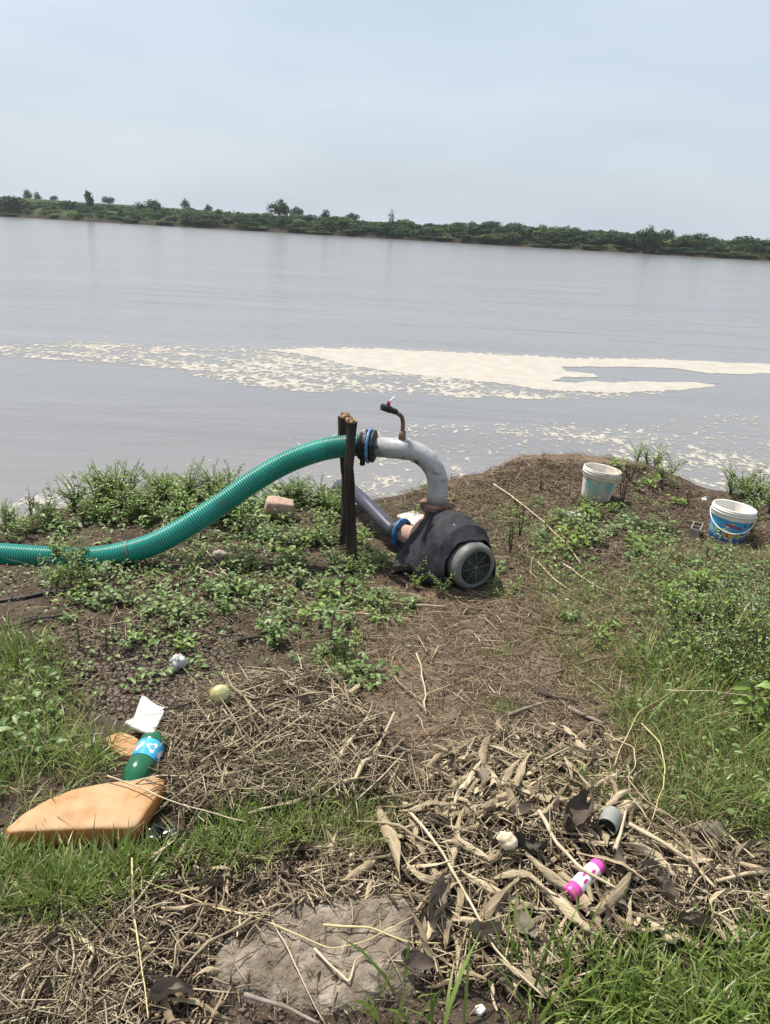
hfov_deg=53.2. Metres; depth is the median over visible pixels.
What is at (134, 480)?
bushy weed
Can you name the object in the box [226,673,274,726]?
dry stalk
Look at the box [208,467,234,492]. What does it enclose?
bushy weed
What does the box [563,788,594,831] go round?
dry leaf
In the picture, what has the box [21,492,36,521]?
weed
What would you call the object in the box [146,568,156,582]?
weed
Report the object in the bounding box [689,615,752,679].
flowering weed
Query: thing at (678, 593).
lime weed
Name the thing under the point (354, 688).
dry husk
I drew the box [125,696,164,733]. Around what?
white rag
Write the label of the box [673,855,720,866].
dry husk
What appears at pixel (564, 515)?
weed
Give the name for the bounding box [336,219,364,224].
bush
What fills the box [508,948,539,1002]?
dry stalk
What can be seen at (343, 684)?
dry stalk
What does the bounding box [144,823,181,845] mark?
plastic bag
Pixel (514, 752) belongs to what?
dry husk
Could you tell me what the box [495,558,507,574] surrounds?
weed
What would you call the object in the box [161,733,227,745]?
stick
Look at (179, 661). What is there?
plaster lump
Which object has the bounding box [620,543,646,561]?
weed
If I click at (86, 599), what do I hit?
weed
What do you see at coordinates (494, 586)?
bushy weed
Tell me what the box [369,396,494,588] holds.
water pump
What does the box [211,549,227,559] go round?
stone
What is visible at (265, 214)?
reed clump
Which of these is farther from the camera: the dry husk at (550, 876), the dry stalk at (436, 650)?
the dry stalk at (436, 650)
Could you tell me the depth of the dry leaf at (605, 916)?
2.00 m
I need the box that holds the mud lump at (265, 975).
[212,886,426,1014]
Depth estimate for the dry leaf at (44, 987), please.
1.73 m
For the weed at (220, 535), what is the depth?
4.36 m
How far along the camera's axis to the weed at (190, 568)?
3.86 m
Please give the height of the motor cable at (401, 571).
0.041 m
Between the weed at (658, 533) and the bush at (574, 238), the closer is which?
the weed at (658, 533)
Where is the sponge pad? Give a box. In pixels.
[106,733,138,760]
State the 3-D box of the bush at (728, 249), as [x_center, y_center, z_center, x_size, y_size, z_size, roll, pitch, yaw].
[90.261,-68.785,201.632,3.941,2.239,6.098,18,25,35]
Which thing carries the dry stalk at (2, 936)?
on the straw litter at (18, 951)
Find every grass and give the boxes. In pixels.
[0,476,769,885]
[0,557,769,1023]
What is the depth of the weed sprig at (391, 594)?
3.69 m
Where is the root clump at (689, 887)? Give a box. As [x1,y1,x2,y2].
[661,857,717,908]
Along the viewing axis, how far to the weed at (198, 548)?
4.08 m
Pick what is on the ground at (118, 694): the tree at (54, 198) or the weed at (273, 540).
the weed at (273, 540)
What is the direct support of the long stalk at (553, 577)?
on the ground at (118, 694)
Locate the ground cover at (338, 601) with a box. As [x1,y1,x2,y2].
[0,477,769,848]
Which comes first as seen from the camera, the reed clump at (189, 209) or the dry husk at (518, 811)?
the dry husk at (518, 811)
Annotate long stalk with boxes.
[107,775,246,821]
[131,858,148,1017]
[144,880,419,948]
[195,566,259,596]
[202,544,344,612]
[259,895,324,1023]
[313,947,367,982]
[323,923,441,943]
[408,810,544,997]
[493,483,580,563]
[537,561,572,591]
[537,809,616,887]
[604,732,675,819]
[613,809,626,849]
[614,664,710,765]
[628,822,715,887]
[641,723,664,819]
[665,690,769,698]
[715,871,769,882]
[737,588,756,624]
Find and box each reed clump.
[182,207,194,211]
[182,210,202,214]
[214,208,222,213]
[219,217,233,222]
[261,212,273,217]
[540,244,565,246]
[677,247,696,249]
[678,250,704,252]
[709,252,729,254]
[735,254,757,256]
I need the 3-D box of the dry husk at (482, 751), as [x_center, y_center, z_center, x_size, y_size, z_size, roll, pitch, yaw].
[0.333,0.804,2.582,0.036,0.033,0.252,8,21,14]
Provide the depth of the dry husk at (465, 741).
2.62 m
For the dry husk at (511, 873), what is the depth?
2.08 m
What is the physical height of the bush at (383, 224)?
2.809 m
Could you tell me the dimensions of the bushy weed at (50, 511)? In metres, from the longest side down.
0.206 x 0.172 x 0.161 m
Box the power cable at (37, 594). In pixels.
[0,562,217,603]
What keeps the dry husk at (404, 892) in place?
on the chaff litter at (264, 882)
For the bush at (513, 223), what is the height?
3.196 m
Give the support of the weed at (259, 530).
on the ground at (118, 694)
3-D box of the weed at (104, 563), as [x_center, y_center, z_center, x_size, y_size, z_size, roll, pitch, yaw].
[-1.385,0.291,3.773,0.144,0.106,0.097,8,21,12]
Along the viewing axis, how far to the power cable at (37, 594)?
3.57 m
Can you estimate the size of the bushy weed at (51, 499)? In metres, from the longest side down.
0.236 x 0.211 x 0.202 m
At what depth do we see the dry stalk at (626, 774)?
2.54 m
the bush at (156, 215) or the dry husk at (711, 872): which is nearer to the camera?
the dry husk at (711, 872)
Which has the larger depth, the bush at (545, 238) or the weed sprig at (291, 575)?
the bush at (545, 238)
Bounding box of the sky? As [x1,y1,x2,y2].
[0,0,769,240]
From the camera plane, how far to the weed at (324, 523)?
4.54 m
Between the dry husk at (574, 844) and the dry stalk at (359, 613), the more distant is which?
the dry stalk at (359, 613)
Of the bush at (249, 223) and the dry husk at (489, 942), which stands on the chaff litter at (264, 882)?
the dry husk at (489, 942)
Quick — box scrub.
[1,197,769,257]
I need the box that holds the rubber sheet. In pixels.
[392,510,495,585]
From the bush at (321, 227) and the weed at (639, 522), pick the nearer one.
the weed at (639, 522)
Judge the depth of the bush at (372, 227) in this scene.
221.42 m
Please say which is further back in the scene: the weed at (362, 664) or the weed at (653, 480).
the weed at (653, 480)
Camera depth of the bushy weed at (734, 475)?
5.55 m
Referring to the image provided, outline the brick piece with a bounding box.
[264,495,294,517]
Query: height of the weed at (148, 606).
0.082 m
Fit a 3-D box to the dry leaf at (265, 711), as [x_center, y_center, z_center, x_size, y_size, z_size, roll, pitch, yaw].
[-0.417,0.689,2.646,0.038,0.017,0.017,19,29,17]
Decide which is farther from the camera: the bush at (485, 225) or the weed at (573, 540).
the bush at (485, 225)
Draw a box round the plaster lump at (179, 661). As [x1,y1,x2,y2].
[169,653,187,671]
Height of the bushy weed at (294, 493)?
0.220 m
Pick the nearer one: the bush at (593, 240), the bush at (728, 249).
the bush at (728, 249)
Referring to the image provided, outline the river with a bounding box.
[0,216,769,523]
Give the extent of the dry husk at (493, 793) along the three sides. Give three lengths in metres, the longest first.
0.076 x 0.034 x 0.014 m
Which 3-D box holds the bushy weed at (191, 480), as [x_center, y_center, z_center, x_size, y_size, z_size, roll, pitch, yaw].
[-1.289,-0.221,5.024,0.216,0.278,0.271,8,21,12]
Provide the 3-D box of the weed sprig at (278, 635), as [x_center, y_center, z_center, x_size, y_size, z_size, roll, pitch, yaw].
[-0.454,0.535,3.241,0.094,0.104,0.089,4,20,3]
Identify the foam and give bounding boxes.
[0,335,769,520]
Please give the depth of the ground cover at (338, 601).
3.75 m
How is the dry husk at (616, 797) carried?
on the ground at (118, 694)
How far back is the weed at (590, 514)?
4.90 m
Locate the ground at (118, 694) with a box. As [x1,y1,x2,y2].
[0,454,769,1023]
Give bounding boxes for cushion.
[6,777,164,848]
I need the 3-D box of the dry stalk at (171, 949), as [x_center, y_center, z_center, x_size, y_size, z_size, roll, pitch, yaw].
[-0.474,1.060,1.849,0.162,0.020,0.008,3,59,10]
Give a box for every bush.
[21,208,32,213]
[76,207,91,212]
[131,214,144,218]
[143,211,155,216]
[148,213,163,217]
[164,216,176,220]
[177,213,192,218]
[190,214,211,218]
[193,210,214,214]
[193,218,211,224]
[204,219,221,224]
[207,214,227,216]
[209,215,223,219]
[233,214,255,218]
[234,217,257,221]
[238,220,262,227]
[245,214,261,217]
[255,217,272,222]
[267,222,282,226]
[271,217,292,223]
[281,224,301,227]
[284,222,303,229]
[288,217,307,225]
[288,227,307,230]
[289,214,304,221]
[295,215,313,221]
[305,220,318,225]
[307,214,317,221]
[310,219,343,228]
[310,223,325,229]
[318,217,330,220]
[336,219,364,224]
[339,228,367,231]
[347,223,371,227]
[365,224,390,231]
[370,228,405,232]
[373,225,397,230]
[377,222,398,229]
[387,228,405,235]
[398,218,416,227]
[403,230,430,235]
[405,227,427,233]
[412,224,423,229]
[421,226,444,231]
[423,223,443,228]
[443,226,462,232]
[449,231,470,235]
[450,222,461,231]
[452,222,469,228]
[452,227,480,233]
[457,234,485,239]
[471,226,482,233]
[472,222,489,228]
[476,234,502,239]
[479,228,505,233]
[487,226,508,233]
[498,231,520,240]
[503,224,523,233]
[507,222,525,228]
[519,225,541,235]
[523,227,560,235]
[532,232,546,241]
[532,235,568,243]
[543,226,562,231]
[545,232,563,238]
[546,227,570,241]
[557,231,570,242]
[563,225,579,230]
[564,237,583,242]
[569,229,595,241]
[576,232,598,239]
[584,233,610,242]
[584,237,605,244]
[591,234,604,244]
[593,230,608,237]
[606,231,624,243]
[613,233,635,243]
[622,238,644,246]
[634,229,658,234]
[660,229,676,238]
[660,234,676,239]
[665,235,695,247]
[668,236,700,247]
[688,233,709,240]
[694,240,726,249]
[701,243,719,250]
[710,244,725,252]
[719,245,735,254]
[721,239,747,244]
[732,235,761,244]
[733,243,747,251]
[738,240,764,247]
[747,243,762,252]
[754,241,769,250]
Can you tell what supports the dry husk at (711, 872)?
on the straw litter at (18, 951)
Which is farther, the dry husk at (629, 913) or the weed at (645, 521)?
the weed at (645, 521)
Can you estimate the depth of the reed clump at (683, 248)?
203.71 m
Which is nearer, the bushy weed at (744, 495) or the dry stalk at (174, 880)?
the dry stalk at (174, 880)
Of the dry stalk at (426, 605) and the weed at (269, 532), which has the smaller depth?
the dry stalk at (426, 605)
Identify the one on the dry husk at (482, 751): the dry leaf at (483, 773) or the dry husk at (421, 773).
the dry leaf at (483, 773)
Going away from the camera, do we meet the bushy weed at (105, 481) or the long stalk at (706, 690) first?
the long stalk at (706, 690)
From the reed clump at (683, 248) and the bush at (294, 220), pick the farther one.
the bush at (294, 220)
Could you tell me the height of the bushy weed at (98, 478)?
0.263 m
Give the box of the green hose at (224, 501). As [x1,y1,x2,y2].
[0,428,376,567]
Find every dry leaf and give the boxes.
[1,1004,9,1015]
[31,980,51,1014]
[40,929,69,948]
[102,869,122,883]
[142,972,160,982]
[149,976,193,1001]
[153,917,173,926]
[166,726,180,732]
[187,870,195,874]
[189,737,200,749]
[202,876,223,885]
[212,929,225,937]
[230,867,242,874]
[244,869,254,891]
[247,727,256,733]
[259,708,268,715]
[279,863,288,877]
[288,838,304,850]
[297,694,315,703]
[315,676,325,691]
[376,726,388,746]
[401,948,434,970]
[427,872,450,922]
[448,754,457,773]
[468,919,501,937]
[471,759,494,781]
[483,783,497,800]
[487,824,499,844]
[493,969,510,992]
[501,730,506,744]
[509,800,534,815]
[510,909,538,936]
[515,830,547,855]
[534,743,548,752]
[549,795,559,819]
[563,733,574,739]
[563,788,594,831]
[588,757,598,765]
[594,725,602,735]
[600,886,627,906]
[600,904,611,934]
[612,847,625,877]
[616,865,626,882]
[624,755,632,764]
[631,859,660,879]
[652,870,678,900]
[678,911,711,924]
[734,827,756,837]
[751,909,765,919]
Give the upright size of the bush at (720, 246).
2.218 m
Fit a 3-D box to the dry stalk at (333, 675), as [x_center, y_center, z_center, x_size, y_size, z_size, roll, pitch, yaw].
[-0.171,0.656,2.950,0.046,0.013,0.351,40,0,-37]
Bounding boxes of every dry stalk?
[0,921,13,994]
[6,933,38,943]
[9,909,93,980]
[13,923,56,1007]
[16,942,58,957]
[19,901,106,914]
[20,945,33,1002]
[23,956,72,992]
[51,905,70,988]
[65,879,88,973]
[68,865,140,914]
[89,946,174,979]
[97,923,171,964]
[99,958,101,989]
[118,867,161,917]
[123,879,200,930]
[144,875,201,882]
[156,947,218,956]
[160,759,256,794]
[160,880,202,896]
[163,682,234,710]
[164,775,199,787]
[165,762,185,827]
[167,1016,224,1023]
[169,737,211,791]
[170,899,207,976]
[175,771,261,847]
[176,914,253,977]
[179,861,198,899]
[179,932,228,948]
[183,746,231,749]
[189,872,228,900]
[190,707,209,737]
[190,907,236,916]
[192,896,257,967]
[193,988,234,993]
[200,708,294,762]
[202,860,212,917]
[203,686,283,721]
[215,839,241,910]
[221,877,229,922]
[222,691,325,728]
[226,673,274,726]
[230,692,328,699]
[236,705,308,714]
[240,702,300,718]
[249,794,308,814]
[254,731,321,743]
[258,704,294,739]
[261,665,302,707]
[264,714,334,769]
[265,684,334,688]
[269,673,354,704]
[270,864,294,911]
[273,862,289,901]
[276,875,292,898]
[277,795,352,803]
[279,673,342,676]
[286,709,338,732]
[298,869,332,897]
[299,892,359,904]
[306,850,402,885]
[306,872,324,894]
[310,690,364,714]
[314,706,389,727]
[318,850,358,877]
[321,662,378,708]
[321,716,363,719]
[323,863,397,905]
[325,661,355,701]
[334,878,358,896]
[338,610,394,622]
[339,693,356,750]
[341,686,354,765]
[342,712,394,782]
[349,591,397,603]
[351,733,399,737]
[356,820,436,846]
[364,701,372,718]
[370,788,446,799]
[374,749,405,784]
[379,600,445,607]
[381,880,427,891]
[383,614,403,639]
[384,818,419,887]
[388,880,414,904]
[394,676,432,707]
[394,808,460,829]
[400,730,454,737]
[410,785,459,799]
[416,653,426,714]
[416,714,434,743]
[421,746,463,762]
[429,638,456,664]
[447,899,483,904]
[453,601,493,615]
[460,740,530,743]
[461,807,500,825]
[463,938,516,961]
[480,866,544,880]
[493,842,564,877]
[500,813,556,837]
[504,700,590,717]
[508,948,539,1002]
[524,627,563,638]
[532,749,540,788]
[537,626,593,634]
[538,658,596,678]
[539,951,573,978]
[542,981,613,1002]
[556,865,603,894]
[560,876,639,898]
[563,563,614,591]
[589,932,624,957]
[613,757,642,790]
[639,812,701,850]
[688,830,766,885]
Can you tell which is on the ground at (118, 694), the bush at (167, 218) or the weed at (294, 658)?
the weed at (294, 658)
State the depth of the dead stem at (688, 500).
5.26 m
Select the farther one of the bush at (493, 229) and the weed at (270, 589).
the bush at (493, 229)
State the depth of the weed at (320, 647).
3.18 m
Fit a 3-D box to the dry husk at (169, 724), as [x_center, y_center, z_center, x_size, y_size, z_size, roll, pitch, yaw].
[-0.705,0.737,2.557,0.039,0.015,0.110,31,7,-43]
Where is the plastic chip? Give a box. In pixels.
[475,1004,485,1015]
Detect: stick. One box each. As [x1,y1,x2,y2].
[0,615,63,628]
[2,733,103,756]
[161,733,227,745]
[236,635,275,642]
[243,992,319,1023]
[333,716,368,767]
[507,700,548,716]
[534,689,578,702]
[567,705,604,724]
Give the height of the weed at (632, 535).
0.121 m
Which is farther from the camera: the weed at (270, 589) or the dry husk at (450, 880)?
the weed at (270, 589)
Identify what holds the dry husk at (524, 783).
on the husk litter at (431, 934)
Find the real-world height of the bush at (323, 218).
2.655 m
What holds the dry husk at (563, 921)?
on the husk litter at (431, 934)
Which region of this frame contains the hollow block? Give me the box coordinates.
[689,521,702,538]
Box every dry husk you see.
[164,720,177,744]
[224,753,252,785]
[228,783,242,807]
[251,682,282,691]
[283,680,300,690]
[297,780,339,798]
[299,687,335,707]
[340,684,359,698]
[377,808,400,879]
[383,786,393,798]
[395,890,428,899]
[398,806,424,812]
[401,852,447,881]
[402,903,445,994]
[404,837,426,860]
[407,762,431,783]
[408,800,462,809]
[408,818,418,839]
[413,881,434,912]
[414,853,448,915]
[419,790,462,814]
[419,894,427,952]
[421,752,440,771]
[423,876,464,891]
[425,742,477,756]
[429,739,456,754]
[430,857,463,944]
[431,848,439,871]
[433,794,455,824]
[437,837,487,857]
[439,915,476,920]
[440,959,486,980]
[443,912,452,950]
[443,930,465,943]
[444,796,468,802]
[446,825,486,832]
[449,773,468,788]
[449,806,465,888]
[451,930,464,982]
[454,760,482,807]
[454,865,555,910]
[454,878,518,961]
[457,750,500,762]
[459,735,476,774]
[461,728,477,756]
[464,779,479,798]
[466,917,513,953]
[470,767,500,803]
[470,954,501,970]
[472,845,495,868]
[475,811,498,818]
[476,734,493,772]
[479,775,489,798]
[480,798,499,810]
[482,871,496,899]
[482,894,488,920]
[483,849,503,867]
[486,891,500,921]
[487,754,513,777]
[489,745,518,759]
[490,742,521,756]
[490,790,502,795]
[492,898,508,920]
[493,758,516,770]
[493,954,559,999]
[494,869,550,893]
[495,771,526,778]
[495,849,524,881]
[501,759,520,791]
[503,786,516,812]
[505,738,518,753]
[505,878,512,899]
[506,902,535,919]
[514,752,532,785]
[515,773,530,790]
[515,786,569,802]
[515,798,528,824]
[519,817,543,826]
[520,883,552,894]
[521,913,553,934]
[523,938,531,989]
[525,852,595,892]
[527,794,552,816]
[529,794,558,831]
[532,754,568,770]
[534,882,597,936]
[534,927,546,973]
[536,914,579,974]
[539,747,559,758]
[544,730,563,736]
[545,828,570,832]
[545,847,589,866]
[545,938,554,965]
[547,915,566,951]
[549,852,564,880]
[553,779,594,791]
[554,829,592,837]
[556,783,576,807]
[557,868,609,944]
[558,734,564,751]
[559,762,590,786]
[560,752,572,777]
[563,725,607,764]
[570,740,593,753]
[570,831,580,854]
[575,768,582,786]
[576,852,645,880]
[578,854,605,885]
[579,838,616,845]
[582,862,593,901]
[584,824,599,840]
[587,797,595,824]
[588,762,611,771]
[588,870,631,915]
[590,925,598,956]
[593,878,675,933]
[594,775,624,788]
[599,772,621,793]
[599,789,632,811]
[599,821,656,831]
[604,750,622,759]
[604,886,670,916]
[606,773,629,841]
[612,906,628,934]
[617,828,665,858]
[618,800,645,814]
[620,842,675,876]
[625,793,648,800]
[626,892,652,942]
[633,799,662,812]
[641,839,706,853]
[662,896,709,913]
[671,843,716,886]
[671,911,713,936]
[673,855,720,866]
[675,866,684,894]
[683,835,698,881]
[684,863,737,878]
[686,917,760,937]
[709,838,718,857]
[709,888,738,909]
[717,903,739,942]
[724,844,769,862]
[725,870,745,886]
[728,839,768,875]
[742,851,769,892]
[745,878,769,888]
[746,893,769,938]
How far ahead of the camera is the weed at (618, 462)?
5.87 m
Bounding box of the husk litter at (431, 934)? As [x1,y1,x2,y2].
[0,716,769,1023]
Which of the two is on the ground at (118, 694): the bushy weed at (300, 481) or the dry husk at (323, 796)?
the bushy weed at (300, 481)
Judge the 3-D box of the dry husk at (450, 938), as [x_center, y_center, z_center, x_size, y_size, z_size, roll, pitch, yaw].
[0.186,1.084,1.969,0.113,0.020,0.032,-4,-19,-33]
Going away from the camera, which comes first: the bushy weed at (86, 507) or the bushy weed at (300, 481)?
the bushy weed at (86, 507)
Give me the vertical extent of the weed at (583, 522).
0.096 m
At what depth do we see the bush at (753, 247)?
202.03 m
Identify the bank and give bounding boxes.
[0,198,769,260]
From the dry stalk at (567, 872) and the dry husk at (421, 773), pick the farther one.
the dry husk at (421, 773)
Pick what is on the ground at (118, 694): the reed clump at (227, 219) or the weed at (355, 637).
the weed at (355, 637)
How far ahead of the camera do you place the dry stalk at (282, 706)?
2.73 m
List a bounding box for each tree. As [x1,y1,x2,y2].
[0,195,36,210]
[22,188,32,198]
[33,192,41,198]
[49,195,58,200]
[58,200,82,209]
[84,190,93,205]
[101,196,115,203]
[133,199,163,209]
[180,198,189,208]
[203,204,212,211]
[265,199,292,215]
[289,206,304,215]
[319,209,329,218]
[345,213,359,219]
[389,210,394,227]
[635,225,666,254]
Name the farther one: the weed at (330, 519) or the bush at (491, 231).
the bush at (491, 231)
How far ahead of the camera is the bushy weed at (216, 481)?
4.74 m
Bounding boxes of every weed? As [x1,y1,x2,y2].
[0,498,20,525]
[0,500,26,521]
[0,513,16,536]
[0,522,24,543]
[0,696,16,715]
[1,508,17,524]
[2,508,14,530]
[2,515,27,532]
[10,504,33,530]
[10,513,33,537]
[17,512,40,529]
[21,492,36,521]
[23,481,60,512]
[29,498,55,524]
[33,508,54,532]
[35,557,66,587]
[37,503,60,520]
[39,529,80,553]
[40,547,82,589]
[43,576,55,588]
[45,472,87,509]
[45,503,71,524]
[46,531,74,561]
[51,531,88,564]
[52,532,86,564]
[53,471,87,510]
[56,613,77,623]
[58,549,96,574]
[58,587,96,604]
[65,488,95,519]
[68,562,102,593]
[70,464,114,498]
[70,558,98,588]
[75,474,111,508]
[77,665,93,670]
[79,458,125,500]
[79,588,103,611]
[79,592,91,608]
[80,490,120,522]
[83,458,123,504]
[85,584,113,606]
[86,495,109,519]
[87,464,126,495]
[87,560,112,577]
[91,463,119,498]
[92,459,131,509]
[94,561,112,571]
[96,578,140,602]
[96,601,114,611]
[102,570,134,581]
[104,626,119,640]
[105,471,154,511]
[109,484,144,521]
[116,459,150,494]
[116,487,160,523]
[117,636,134,649]
[118,482,161,512]
[124,590,144,605]
[125,479,162,517]
[126,611,158,634]
[126,626,149,641]
[133,464,167,495]
[136,599,158,617]
[137,503,160,523]
[137,593,167,614]
[141,468,170,498]
[141,473,176,497]
[142,473,172,503]
[142,485,166,510]
[142,502,165,523]
[144,468,172,490]
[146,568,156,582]
[149,617,183,630]
[150,471,188,499]
[152,470,182,493]
[152,580,171,594]
[158,568,181,582]
[160,483,192,509]
[162,583,180,611]
[164,551,174,558]
[165,480,207,509]
[167,494,197,514]
[167,634,203,649]
[169,546,192,560]
[169,595,197,624]
[174,455,205,495]
[175,624,192,640]
[178,470,198,494]
[183,469,209,498]
[184,464,199,495]
[184,573,200,585]
[185,561,209,573]
[188,457,223,495]
[190,538,207,560]
[191,479,219,501]
[192,603,214,615]
[194,545,211,555]
[202,471,224,497]
[205,469,230,488]
[205,480,223,519]
[205,530,226,540]
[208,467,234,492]
[213,467,241,488]
[214,459,244,486]
[214,595,238,607]
[217,594,244,607]
[219,479,257,516]
[220,546,251,567]
[229,556,241,569]
[230,499,248,531]
[231,574,257,594]
[233,537,254,558]
[238,576,266,604]
[240,577,265,595]
[246,509,266,519]
[249,615,283,632]
[252,525,279,541]
[252,528,265,538]
[254,596,260,609]
[256,525,281,542]
[260,482,278,499]
[261,582,282,597]
[264,543,311,558]
[267,531,283,551]
[268,523,297,544]
[271,476,296,496]
[273,557,290,575]
[274,592,294,601]
[275,548,296,565]
[278,476,308,496]
[279,510,310,520]
[280,474,311,502]
[280,558,306,570]
[281,524,325,547]
[281,529,298,546]
[282,479,302,498]
[282,479,310,503]
[282,604,297,621]
[283,593,292,605]
[286,576,299,591]
[287,526,303,544]
[287,650,303,666]
[288,520,306,533]
[290,595,311,625]
[293,471,314,497]
[297,595,334,622]
[298,492,312,504]
[299,531,318,544]
[300,537,319,547]
[301,629,314,636]
[302,516,340,545]
[303,526,318,537]
[304,472,325,498]
[305,639,327,658]
[306,505,327,521]
[309,578,331,592]
[309,599,333,613]
[310,509,336,521]
[310,648,324,661]
[312,516,328,531]
[313,648,324,667]
[314,483,332,503]
[314,510,339,523]
[314,579,340,596]
[315,638,335,655]
[318,482,340,509]
[318,507,335,523]
[319,525,339,537]
[319,533,338,545]
[320,485,334,502]
[321,533,345,559]
[322,549,343,570]
[329,565,347,585]
[329,652,346,662]
[331,665,351,675]
[332,494,341,514]
[336,546,370,573]
[340,607,356,628]
[341,621,362,650]
[344,532,373,549]
[344,575,364,584]
[347,648,371,670]
[348,551,370,577]
[355,543,388,568]
[356,526,376,535]
[359,587,381,596]
[363,599,383,625]
[364,554,384,572]
[367,591,401,610]
[372,549,396,560]
[374,547,394,565]
[404,572,427,588]
[416,558,426,583]
[427,571,457,595]
[484,574,504,594]
[492,587,511,599]
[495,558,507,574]
[502,509,521,515]
[502,571,524,589]
[505,518,520,553]
[531,495,542,504]
[536,528,547,538]
[538,511,555,527]
[539,542,553,552]
[545,536,576,555]
[553,508,576,521]
[553,523,574,536]
[555,507,582,520]
[556,515,575,526]
[556,609,581,621]
[559,519,594,549]
[562,516,584,525]
[565,504,582,522]
[567,645,588,657]
[569,528,594,544]
[570,518,583,539]
[573,508,595,520]
[574,499,602,523]
[577,525,591,539]
[578,518,598,534]
[581,514,600,528]
[590,632,604,647]
[591,529,605,544]
[593,638,616,652]
[594,621,614,640]
[600,500,626,511]
[601,616,622,629]
[604,525,616,535]
[606,456,625,468]
[608,520,630,535]
[615,513,636,529]
[620,504,633,514]
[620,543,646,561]
[621,599,646,614]
[622,535,656,550]
[623,526,656,545]
[624,530,655,558]
[625,441,645,461]
[626,512,647,527]
[630,549,656,559]
[633,614,650,625]
[634,480,645,490]
[634,518,646,528]
[634,524,654,540]
[634,533,663,546]
[634,583,731,664]
[639,439,665,464]
[642,472,660,487]
[646,444,667,466]
[646,456,677,482]
[646,539,674,553]
[648,514,682,530]
[649,572,695,606]
[650,455,666,466]
[650,500,673,510]
[654,575,711,627]
[656,521,677,537]
[656,535,670,543]
[663,533,680,541]
[664,451,689,473]
[665,588,703,613]
[665,609,731,672]
[666,494,693,505]
[678,558,723,592]
[678,611,702,650]
[680,599,713,622]
[681,580,719,622]
[685,566,757,632]
[688,567,729,589]
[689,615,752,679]
[690,560,753,624]
[697,603,746,660]
[701,589,769,661]
[709,584,768,646]
[711,577,769,628]
[714,622,768,681]
[714,624,769,689]
[718,620,767,655]
[720,459,759,493]
[723,471,752,500]
[725,578,766,625]
[727,640,769,704]
[729,464,769,496]
[729,584,769,640]
[730,677,769,724]
[737,475,765,498]
[739,701,769,736]
[740,602,769,657]
[742,480,769,513]
[743,472,769,499]
[744,500,768,533]
[746,582,769,656]
[748,637,769,682]
[749,465,769,498]
[753,570,769,622]
[754,628,769,661]
[758,675,769,707]
[762,482,769,513]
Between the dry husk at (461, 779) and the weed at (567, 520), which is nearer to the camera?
the dry husk at (461, 779)
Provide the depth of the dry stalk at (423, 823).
2.27 m
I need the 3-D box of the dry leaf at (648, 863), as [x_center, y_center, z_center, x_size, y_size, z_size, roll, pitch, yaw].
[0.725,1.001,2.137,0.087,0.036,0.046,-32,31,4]
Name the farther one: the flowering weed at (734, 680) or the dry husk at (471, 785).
the flowering weed at (734, 680)
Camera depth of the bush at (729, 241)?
209.91 m
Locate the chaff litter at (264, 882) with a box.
[0,458,769,1023]
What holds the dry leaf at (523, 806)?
on the chaff litter at (264, 882)
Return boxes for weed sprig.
[201,577,215,596]
[211,582,226,597]
[214,580,233,603]
[216,571,230,581]
[219,596,237,617]
[220,550,235,568]
[221,568,237,587]
[222,579,234,595]
[234,550,251,571]
[246,552,260,568]
[262,613,287,641]
[266,627,287,645]
[272,603,292,619]
[289,562,307,583]
[290,550,311,569]
[292,569,310,584]
[312,606,329,626]
[321,604,352,639]
[324,629,356,657]
[381,586,397,600]
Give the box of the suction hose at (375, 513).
[329,479,396,539]
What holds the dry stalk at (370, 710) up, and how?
on the straw litter at (18, 951)
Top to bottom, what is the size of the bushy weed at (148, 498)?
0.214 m
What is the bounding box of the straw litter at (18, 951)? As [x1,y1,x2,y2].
[0,569,769,1023]
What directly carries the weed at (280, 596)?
on the ground at (118, 694)
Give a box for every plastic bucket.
[581,463,621,502]
[708,499,756,544]
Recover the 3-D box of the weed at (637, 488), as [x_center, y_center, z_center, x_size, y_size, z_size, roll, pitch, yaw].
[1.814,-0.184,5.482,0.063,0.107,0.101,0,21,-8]
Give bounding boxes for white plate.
[397,511,423,525]
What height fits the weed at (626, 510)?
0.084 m
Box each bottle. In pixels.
[122,731,166,780]
[563,858,605,900]
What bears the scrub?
on the bank
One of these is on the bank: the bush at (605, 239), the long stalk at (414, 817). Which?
the bush at (605, 239)
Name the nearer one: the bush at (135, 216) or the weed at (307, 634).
the weed at (307, 634)
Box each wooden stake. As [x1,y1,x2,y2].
[338,412,349,549]
[344,416,357,564]
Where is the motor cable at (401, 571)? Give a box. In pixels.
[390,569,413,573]
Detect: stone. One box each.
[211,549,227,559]
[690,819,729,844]
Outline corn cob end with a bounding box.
[496,830,517,850]
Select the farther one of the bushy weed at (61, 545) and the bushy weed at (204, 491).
the bushy weed at (204, 491)
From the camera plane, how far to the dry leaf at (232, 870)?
2.12 m
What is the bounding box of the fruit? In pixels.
[210,684,229,702]
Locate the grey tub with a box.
[597,806,621,835]
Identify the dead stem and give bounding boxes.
[77,627,83,649]
[100,630,110,651]
[164,614,168,634]
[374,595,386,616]
[516,502,526,537]
[614,464,630,511]
[623,461,636,481]
[683,489,691,504]
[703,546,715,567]

